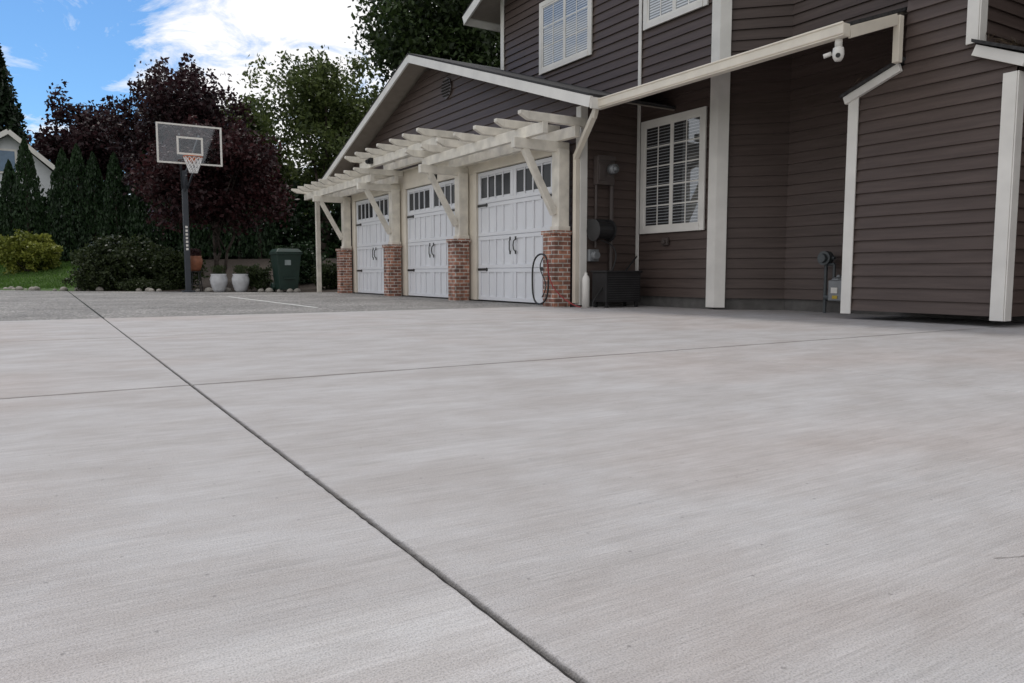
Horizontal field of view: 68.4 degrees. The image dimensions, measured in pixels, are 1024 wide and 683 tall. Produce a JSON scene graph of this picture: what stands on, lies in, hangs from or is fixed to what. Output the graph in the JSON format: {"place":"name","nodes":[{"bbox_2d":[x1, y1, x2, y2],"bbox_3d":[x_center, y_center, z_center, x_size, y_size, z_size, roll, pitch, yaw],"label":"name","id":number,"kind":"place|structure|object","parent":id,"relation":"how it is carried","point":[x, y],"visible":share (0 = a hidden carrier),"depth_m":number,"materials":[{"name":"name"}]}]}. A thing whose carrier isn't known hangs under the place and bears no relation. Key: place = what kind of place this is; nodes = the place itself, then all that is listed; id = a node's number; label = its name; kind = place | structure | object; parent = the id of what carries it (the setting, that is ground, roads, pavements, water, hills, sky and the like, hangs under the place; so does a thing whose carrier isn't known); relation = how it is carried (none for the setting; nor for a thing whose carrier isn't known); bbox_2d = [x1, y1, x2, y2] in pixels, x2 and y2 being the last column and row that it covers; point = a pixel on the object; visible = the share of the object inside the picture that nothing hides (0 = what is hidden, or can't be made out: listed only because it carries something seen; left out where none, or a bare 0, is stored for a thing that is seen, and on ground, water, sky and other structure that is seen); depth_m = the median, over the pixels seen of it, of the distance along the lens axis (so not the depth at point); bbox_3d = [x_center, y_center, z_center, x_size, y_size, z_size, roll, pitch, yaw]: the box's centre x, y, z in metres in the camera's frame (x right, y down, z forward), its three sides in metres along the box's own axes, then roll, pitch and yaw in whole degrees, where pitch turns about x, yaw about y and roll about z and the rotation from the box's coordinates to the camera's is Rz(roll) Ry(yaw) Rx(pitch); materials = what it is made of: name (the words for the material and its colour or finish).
{"place":"outdoors","nodes":[
{"label":"outdoors","id":0,"kind":"place"},
{"bbox_2d":[0,258,337,291],"bbox_3d":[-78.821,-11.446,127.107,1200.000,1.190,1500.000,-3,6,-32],"label":"ground","id":1,"kind":"structure","parent":0,"point":[304,287],"depth_m":26.27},
{"bbox_2d":[0,43,32,143],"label":"conifer tree","id":2,"kind":"object","parent":1,"relation":"on","point":[12,117],"visible":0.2,"depth_m":44.43,"materials":[{"name":"green plant"}]},
{"bbox_2d":[0,135,59,199],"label":"walls","id":3,"kind":"structure","parent":1,"relation":"on","point":[43,172],"depth_m":37.65,"materials":[{"name":"white paint"}]},
{"bbox_2d":[0,129,62,188],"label":"roof","id":4,"kind":"structure","parent":3,"relation":"on","point":[34,156],"depth_m":38.42,"materials":[{"name":"concrete"}]},
{"bbox_2d":[0,129,54,172],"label":"trim","id":5,"kind":"structure","parent":4,"relation":"attached to","point":[31,149],"depth_m":37.03,"materials":[{"name":"white paint"}]},
{"bbox_2d":[0,150,14,170],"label":"window pane","id":6,"kind":"object","parent":5,"relation":"attached to","point":[6,155],"visible":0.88,"depth_m":36.84,"materials":[{"name":"clear glass"}]},
{"bbox_2d":[0,229,62,274],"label":"golden shrub","id":7,"kind":"object","parent":1,"relation":"on","point":[35,252],"visible":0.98,"depth_m":28.06,"materials":[{"name":"yellow plant"}]},
{"bbox_2d":[0,259,88,288],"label":"lawn grass","id":8,"kind":"structure","parent":1,"relation":"on","point":[38,275],"depth_m":26.64,"materials":[{"name":"green plant"}]},
{"bbox_2d":[26,79,134,195],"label":"purple plum tree","id":9,"kind":"object","parent":1,"relation":"on","point":[81,134],"visible":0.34,"depth_m":41.26,"materials":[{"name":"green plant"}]},
{"bbox_2d":[62,275,120,290],"bbox_3d":[-12.402,-1.709,22.454,1.784,0.627,0.861,-3,6,-32],"label":"ground cover plant","id":10,"kind":"object","parent":1,"relation":"on","point":[91,284],"visible":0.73,"depth_m":22.20,"materials":[{"name":"green plant"}]},
{"bbox_2d":[67,233,173,289],"bbox_3d":[-11.796,-2.332,23.112,3.262,2.024,2.583,-3,6,-32],"label":"rounded shrub","id":11,"kind":"object","parent":1,"relation":"on","point":[98,258],"visible":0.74,"depth_m":22.36,"materials":[{"name":"green plant"}]},
{"bbox_2d":[114,145,137,187],"bbox_3d":[-17.077,-7.611,37.755,5.306,7.360,5.285,-3,6,-32],"label":"purple plum tree","id":12,"kind":"object","parent":1,"relation":"on","point":[126,171],"depth_m":37.24,"materials":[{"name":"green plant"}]},
{"bbox_2d":[0,137,278,262],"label":"arborvitae hedge","id":13,"kind":"object","parent":1,"relation":"on","point":[85,200],"visible":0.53,"depth_m":30.78,"materials":[{"name":"green plant"}]},
{"bbox_2d":[115,277,178,290],"bbox_3d":[-10.692,-1.609,22.135,1.751,0.567,0.839,-3,6,-32],"label":"ground cover plant","id":14,"kind":"object","parent":1,"relation":"on","point":[143,284],"visible":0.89,"depth_m":21.95,"materials":[{"name":"green plant"}]},
{"bbox_2d":[3,286,300,291],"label":"garden edging stones","id":15,"kind":"object","parent":1,"relation":"on","point":[207,289],"visible":0.82,"depth_m":21.67,"materials":[{"name":"grey stone"}]},
{"bbox_2d":[0,180,341,258],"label":"laurel hedge","id":16,"kind":"object","parent":1,"relation":"on","point":[285,232],"visible":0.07,"depth_m":33.11,"materials":[{"name":"green plant"}]},
{"bbox_2d":[92,53,255,245],"bbox_3d":[-13.807,-7.658,31.636,6.823,8.592,5.570,5,7,42],"label":"purple plum tree","id":17,"kind":"object","parent":1,"relation":"on","point":[163,101],"visible":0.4,"depth_m":30.49,"materials":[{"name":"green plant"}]},
{"bbox_2d":[149,247,208,289],"bbox_3d":[-10.127,-2.129,22.904,1.717,1.454,1.251,-3,6,-32],"label":"rounded shrub","id":18,"kind":"object","parent":1,"relation":"on","point":[171,266],"visible":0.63,"depth_m":22.52,"materials":[{"name":"green plant"}]},
{"bbox_2d":[127,115,298,273],"bbox_3d":[-9.362,-4.401,23.686,5.031,5.368,4.129,-3,6,-32],"label":"japanese maple tree","id":19,"kind":"object","parent":1,"relation":"on","point":[216,198],"visible":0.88,"depth_m":23.10,"materials":[{"name":"purple plant"}]},
{"bbox_2d":[123,151,339,257],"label":"background trees","id":20,"kind":"object","parent":1,"relation":"on","point":[301,169],"depth_m":43.34,"materials":[{"name":"green plant"}]},
{"bbox_2d":[246,263,273,290],"bbox_3d":[-7.235,-1.749,21.351,0.858,0.971,0.846,-3,6,-32],"label":"boxwood shrub","id":21,"kind":"object","parent":1,"relation":"on","point":[257,276],"visible":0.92,"depth_m":21.16,"materials":[{"name":"green plant"}]},
{"bbox_2d":[215,93,309,229],"bbox_3d":[-13.024,-7.913,36.346,6.808,8.235,6.424,-3,6,-32],"label":"deciduous tree","id":22,"kind":"object","parent":1,"relation":"on","point":[287,175],"visible":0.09,"depth_m":35.16,"materials":[{"name":"green plant"}]},
{"bbox_2d":[269,249,301,291],"bbox_3d":[-6.309,-1.983,21.007,0.720,1.187,0.822,-3,6,-32],"label":"trash bin","id":23,"kind":"object","parent":1,"relation":"on","point":[285,266],"visible":0.89,"depth_m":20.73,"materials":[{"name":"green plastic"}]},
{"bbox_2d":[265,240,325,283],"bbox_3d":[-6.696,-2.381,23.289,1.776,1.522,1.405,-3,6,-32],"label":"boxwood shrub","id":24,"kind":"object","parent":1,"relation":"on","point":[307,260],"visible":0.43,"depth_m":23.21,"materials":[{"name":"green plant"}]},
{"bbox_2d":[236,45,383,257],"bbox_3d":[-8.253,-8.438,34.024,7.488,9.736,7.815,-1,5,-8],"label":"deciduous tree","id":25,"kind":"object","parent":1,"relation":"on","point":[327,114],"visible":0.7,"depth_m":32.40,"materials":[{"name":"green plant"}]},
{"bbox_2d":[310,260,336,288],"bbox_3d":[-5.397,-1.882,21.977,1.042,1.030,0.901,-3,6,-32],"label":"boxwood shrub","id":26,"kind":"object","parent":1,"relation":"on","point":[329,274],"visible":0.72,"depth_m":21.79,"materials":[{"name":"green plant"}]},
{"bbox_2d":[345,0,500,101],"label":"deciduous tree","id":27,"kind":"object","parent":1,"relation":"on","point":[445,29],"visible":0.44,"depth_m":35.99,"materials":[{"name":"green plant"}]},
{"bbox_2d":[291,110,585,291],"bbox_3d":[-2.411,-2.446,15.680,1.140,3.068,11.520,-3,6,-32],"label":"pergola","id":28,"kind":"object","parent":1,"relation":"on","point":[429,149],"visible":0.98,"depth_m":13.81,"materials":[{"name":"white wood"}]},
{"bbox_2d":[365,158,372,163],"bbox_3d":[-3.058,-3.847,16.049,0.163,0.128,0.160,-3,6,-32],"label":"flood light","id":29,"kind":"object","parent":28,"relation":"attached to","point":[369,161],"visible":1,"depth_m":16.00,"materials":[{"name":"black metal"}]},
{"bbox_2d":[357,43,1018,303],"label":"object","id":30,"kind":"object","parent":1,"relation":"on","point":[508,301],"visible":0.02,"depth_m":13.93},
{"bbox_2d":[321,0,907,178],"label":"shingle roof","id":31,"kind":"structure","parent":30,"relation":"on","point":[554,84],"depth_m":12.07,"materials":[{"name":"concrete"}]},
{"bbox_2d":[330,0,907,176],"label":"soffit","id":32,"kind":"structure","parent":31,"relation":"attached to","point":[412,74],"depth_m":16.53,"materials":[{"name":"paint"}]},
{"bbox_2d":[322,0,601,178],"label":"fascia","id":33,"kind":"structure","parent":32,"relation":"attached to","point":[560,94],"depth_m":13.70,"materials":[{"name":"white paint"}]},
{"bbox_2d":[347,0,1023,316],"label":"lap siding","id":34,"kind":"object","parent":30,"relation":"on","point":[929,118],"visible":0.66,"depth_m":9.97,"materials":[{"name":"brown paint"}]},
{"bbox_2d":[441,77,451,98],"bbox_3d":[-1.275,-4.959,14.754,0.040,0.420,0.420,-3,6,-32],"label":"gable vent","id":35,"kind":"object","parent":34,"relation":"attached to","point":[450,90],"visible":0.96,"depth_m":14.67,"materials":[{"name":"brown paint"}]},
{"bbox_2d":[441,79,449,97],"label":"vent louvres","id":36,"kind":"object","parent":35,"relation":"in","point":[443,93],"visible":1,"depth_m":14.73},
{"bbox_2d":[539,0,592,74],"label":"frame","id":37,"kind":"object","parent":34,"relation":"attached to","point":[565,60],"visible":1,"depth_m":13.22,"materials":[{"name":"white paint"}]},
{"bbox_2d":[543,0,586,66],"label":"window pane","id":38,"kind":"object","parent":37,"relation":"attached to","point":[562,30],"visible":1,"depth_m":13.30,"materials":[{"name":"clear glass"}]},
{"bbox_2d":[544,0,586,66],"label":"blinds","id":39,"kind":"object","parent":37,"relation":"attached to","point":[566,29],"visible":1,"depth_m":13.27,"materials":[{"name":"white plastic"}]},
{"bbox_2d":[587,249,599,260],"bbox_3d":[1.249,-1.304,11.390,0.170,0.180,0.150,-3,6,-32],"label":"water valve box","id":40,"kind":"object","parent":34,"relation":"attached to","point":[593,254],"visible":1,"depth_m":11.36,"materials":[{"name":"grey metal"}]},
{"bbox_2d":[593,155,618,269],"bbox_3d":[1.448,-1.811,11.394,0.380,1.970,0.265,-3,6,-32],"label":"electric meter panel","id":41,"kind":"object","parent":34,"relation":"attached to","point":[605,168],"visible":0.94,"depth_m":11.34,"materials":[{"name":"brown paint"}]},
{"bbox_2d":[661,238,668,244],"bbox_3d":[2.286,-1.502,11.301,0.080,0.110,0.120,-3,6,-32],"label":"wall hose bib","id":42,"kind":"object","parent":34,"relation":"attached to","point":[664,241],"depth_m":11.27,"materials":[{"name":"brown paint"}]},
{"bbox_2d":[639,106,706,233],"bbox_3d":[2.355,-2.481,11.144,0.036,1.710,1.350,-3,6,-32],"label":"frame","id":43,"kind":"object","parent":34,"relation":"attached to","point":[700,112],"visible":1,"depth_m":11.10,"materials":[{"name":"white paint"}]},
{"bbox_2d":[646,117,699,225],"bbox_3d":[2.369,-2.482,11.153,0.001,1.540,1.180,-3,6,-32],"label":"window pane","id":44,"kind":"object","parent":43,"relation":"attached to","point":[677,216],"visible":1,"depth_m":11.11,"materials":[{"name":"clear glass"}]},
{"bbox_2d":[646,119,699,223],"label":"blinds","id":45,"kind":"object","parent":43,"relation":"attached to","point":[673,172],"visible":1,"depth_m":11.11,"materials":[{"name":"white plastic"}]},
{"bbox_2d":[643,0,708,30],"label":"frame","id":46,"kind":"object","parent":34,"relation":"attached to","point":[674,13],"visible":1,"depth_m":11.00,"materials":[{"name":"white paint"}]},
{"bbox_2d":[650,0,692,18],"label":"blinds","id":47,"kind":"object","parent":46,"relation":"attached to","point":[664,6],"visible":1,"depth_m":11.15,"materials":[{"name":"white plastic"}]},
{"bbox_2d":[649,0,695,19],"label":"dark room","id":48,"kind":"object","parent":46,"relation":"attached to","point":[664,7],"visible":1,"depth_m":11.16,"materials":[{"name":"black"}]},
{"bbox_2d":[500,0,1023,320],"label":"corner trim","id":49,"kind":"structure","parent":34,"relation":"attached to","point":[1009,161],"depth_m":8.36,"materials":[{"name":"white paint"}]},
{"bbox_2d":[572,13,903,302],"bbox_3d":[2.326,-1.936,9.456,0.982,3.045,4.645,-3,6,-32],"label":"gutter and downspout","id":50,"kind":"object","parent":49,"relation":"attached to","point":[812,38],"visible":0.97,"depth_m":8.38,"materials":[{"name":"beige paint"}]},
{"bbox_2d":[823,38,843,61],"bbox_3d":[3.124,-2.829,7.295,0.133,0.230,0.196,-3,6,-32],"label":"security camera","id":51,"kind":"object","parent":50,"relation":"attached to","point":[837,54],"visible":0.97,"depth_m":7.24,"materials":[{"name":"white paint"}]},
{"bbox_2d":[840,39,1023,98],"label":"chase shoulder shingles","id":52,"kind":"object","parent":34,"relation":"attached to","point":[1018,49],"visible":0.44,"depth_m":7.13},
{"bbox_2d":[843,44,1023,104],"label":"chase fascia","id":53,"kind":"structure","parent":34,"relation":"attached to","point":[1000,55],"depth_m":7.07,"materials":[{"name":"white wood"}]},
{"bbox_2d":[850,32,1023,83],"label":"needle litter","id":54,"kind":"object","parent":53,"relation":"on","point":[1001,39],"visible":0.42,"depth_m":7.01,"materials":[{"name":"brown plant"}]},
{"bbox_2d":[0,0,428,235],"label":"sky","id":55,"kind":"structure","parent":0,"point":[95,46],"materials":[{"name":"blue"}]},
{"bbox_2d":[0,290,542,320],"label":"aggregate driveway","id":56,"kind":"structure","parent":0,"point":[17,305],"depth_m":12.80,"materials":[{"name":"grey concrete"}]},
{"bbox_2d":[155,122,222,291],"bbox_3d":[-8.572,-3.451,19.974,1.600,4.402,1.571,2,5,17],"label":"basketball hoop","id":57,"kind":"object","parent":56,"relation":"on","point":[190,160],"visible":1,"depth_m":19.99,"materials":[{"name":"black metal"}]},
{"bbox_2d":[191,271,202,291],"bbox_3d":[-8.892,-1.685,21.182,0.354,0.572,0.354,-2,5,-19],"label":"plant stand","id":58,"kind":"object","parent":56,"relation":"on","point":[192,284],"visible":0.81,"depth_m":21.12,"materials":[{"name":"black metal"}]},
{"bbox_2d":[190,248,202,270],"bbox_3d":[-8.892,-2.305,21.126,0.400,0.663,0.400,-3,6,-32],"label":"terracotta pot","id":59,"kind":"object","parent":58,"relation":"on","point":[196,260],"visible":0.95,"depth_m":21.01,"materials":[{"name":"orange ceramic"}]},
{"bbox_2d":[210,265,227,291],"bbox_3d":[-8.151,-1.762,20.926,0.470,0.768,0.470,-3,6,-32],"label":"plant pot","id":60,"kind":"object","parent":56,"relation":"on","point":[218,280],"visible":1,"depth_m":20.79,"materials":[{"name":"white ceramic"}]},
{"bbox_2d":[232,265,248,291],"bbox_3d":[-7.551,-1.768,20.944,0.470,0.776,0.470,-3,6,-32],"label":"plant pot","id":61,"kind":"object","parent":56,"relation":"on","point":[240,280],"visible":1,"depth_m":20.80,"materials":[{"name":"white ceramic"}]},
{"bbox_2d":[234,297,318,307],"bbox_3d":[-4.573,-0.746,13.854,0.070,0.001,6.400,-3,6,-32],"label":"painted court line","id":62,"kind":"object","parent":56,"relation":"on","point":[277,302],"visible":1,"depth_m":12.67,"materials":[{"name":"white paint"}]},
{"bbox_2d":[335,249,351,292],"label":"brick pier","id":63,"kind":"structure","parent":56,"relation":"on","point":[344,270],"depth_m":19.52,"materials":[{"name":"red brick"}]},
{"bbox_2d":[382,244,401,295],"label":"brick pier","id":64,"kind":"structure","parent":56,"relation":"on","point":[392,270],"depth_m":16.81,"materials":[{"name":"red brick"}]},
{"bbox_2d":[351,150,551,299],"bbox_3d":[-1.722,-2.313,15.700,0.080,2.760,9.310,-3,6,-32],"label":"door casing","id":65,"kind":"object","parent":56,"relation":"on","point":[412,178],"depth_m":14.83,"materials":[{"name":"beige wood"}]},
{"bbox_2d":[356,194,388,293],"bbox_3d":[-3.327,-2.331,18.356,0.048,2.320,2.440,-3,6,-32],"label":"garage door","id":66,"kind":"structure","parent":65,"relation":"attached to","point":[371,233],"depth_m":18.59,"materials":[{"name":"white wood"}]},
{"bbox_2d":[356,194,388,293],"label":"door panels","id":67,"kind":"structure","parent":66,"relation":"in","point":[371,234],"depth_m":18.59,"materials":[{"name":"white wood"}]},
{"bbox_2d":[356,219,388,271],"bbox_3d":[-3.365,-2.309,18.334,0.050,1.228,2.440,-3,6,-32],"label":"door hardware","id":68,"kind":"object","parent":67,"relation":"attached to","point":[372,250],"depth_m":18.41,"materials":[{"name":"black metal"}]},
{"bbox_2d":[358,199,387,219],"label":"door lites","id":69,"kind":"object","parent":66,"relation":"attached to","point":[371,210],"depth_m":18.52,"materials":[{"name":"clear glass"}]},
{"bbox_2d":[407,179,454,297],"bbox_3d":[-1.645,-2.087,15.644,0.048,2.320,2.440,-3,6,-32],"label":"garage door","id":70,"kind":"structure","parent":65,"relation":"attached to","point":[431,225],"depth_m":15.77,"materials":[{"name":"white wood"}]},
{"bbox_2d":[407,179,454,297],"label":"door panels","id":71,"kind":"structure","parent":70,"relation":"in","point":[431,225],"depth_m":15.77,"materials":[{"name":"white wood"}]},
{"bbox_2d":[407,209,454,271],"bbox_3d":[-1.683,-2.065,15.622,0.050,1.228,2.440,-3,6,-32],"label":"door hardware","id":72,"kind":"object","parent":71,"relation":"attached to","point":[413,270],"depth_m":15.73,"materials":[{"name":"black metal"}]},
{"bbox_2d":[410,184,454,210],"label":"door lites","id":73,"kind":"object","parent":70,"relation":"attached to","point":[427,201],"depth_m":15.77,"materials":[{"name":"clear glass"}]},
{"bbox_2d":[478,157,551,302],"bbox_3d":[0.036,-1.844,12.932,0.048,2.320,2.440,-3,6,-32],"label":"garage door","id":74,"kind":"structure","parent":65,"relation":"attached to","point":[524,217],"depth_m":12.95,"materials":[{"name":"white wood"}]},
{"bbox_2d":[478,157,551,302],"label":"door panels","id":75,"kind":"structure","parent":74,"relation":"in","point":[523,215],"depth_m":12.95,"materials":[{"name":"white wood"}]},
{"bbox_2d":[478,194,551,270],"bbox_3d":[-0.002,-1.822,12.911,0.050,1.228,2.440,-3,6,-32],"label":"door hardware","id":76,"kind":"object","parent":75,"relation":"attached to","point":[483,269],"depth_m":13.01,"materials":[{"name":"black metal"}]},
{"bbox_2d":[481,163,550,197],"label":"door lites","id":77,"kind":"object","parent":74,"relation":"attached to","point":[546,176],"depth_m":12.76,"materials":[{"name":"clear glass"}]},
{"bbox_2d":[446,239,469,300],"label":"brick pier","id":78,"kind":"structure","parent":56,"relation":"on","point":[458,273],"depth_m":14.10,"materials":[{"name":"red brick"}]},
{"bbox_2d":[0,305,1023,682],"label":"concrete driveway","id":79,"kind":"structure","parent":0,"point":[632,493],"depth_m":1.69,"materials":[{"name":"grey concrete"}]},
{"bbox_2d":[531,253,580,307],"bbox_3d":[0.627,-0.924,11.208,0.063,0.791,1.231,-3,6,-32],"label":"garden hose","id":80,"kind":"object","parent":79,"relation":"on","point":[548,275],"visible":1,"depth_m":11.43,"materials":[{"name":"black rubber"}]},
{"bbox_2d":[541,230,571,306],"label":"brick pier","id":81,"kind":"structure","parent":79,"relation":"on","point":[556,247],"depth_m":11.38,"materials":[{"name":"red brick"}]},
{"bbox_2d":[582,273,589,307],"bbox_3d":[1.093,-0.760,11.148,0.110,0.520,0.110,-3,6,-32],"label":"white canister","id":82,"kind":"object","parent":79,"relation":"on","point":[585,289],"visible":1,"depth_m":11.11,"materials":[{"name":"paint"}]},
{"bbox_2d":[587,219,636,306],"bbox_3d":[1.507,-1.192,11.393,1.019,1.303,0.424,-3,6,-32],"label":"hose reel","id":83,"kind":"object","parent":79,"relation":"on","point":[606,229],"visible":0.85,"depth_m":11.25,"materials":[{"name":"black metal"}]},
{"bbox_2d":[591,270,641,307],"bbox_3d":[1.575,-0.795,11.373,0.700,0.550,0.380,-3,6,-32],"label":"heat pump unit","id":84,"kind":"object","parent":79,"relation":"on","point":[620,286],"visible":1,"depth_m":11.21,"materials":[{"name":"grey metal"}]},
{"bbox_2d":[352,288,1023,321],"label":"foundation","id":85,"kind":"object","parent":79,"relation":"on","point":[759,304],"visible":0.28,"depth_m":10.48,"materials":[{"name":"concrete"}]},
{"bbox_2d":[817,251,841,312],"bbox_3d":[4.089,-0.742,9.555,0.290,0.810,0.410,-3,6,-32],"label":"gas meter","id":86,"kind":"object","parent":79,"relation":"on","point":[826,259],"visible":0.75,"depth_m":9.52,"materials":[{"name":"grey metal"}]}
]}

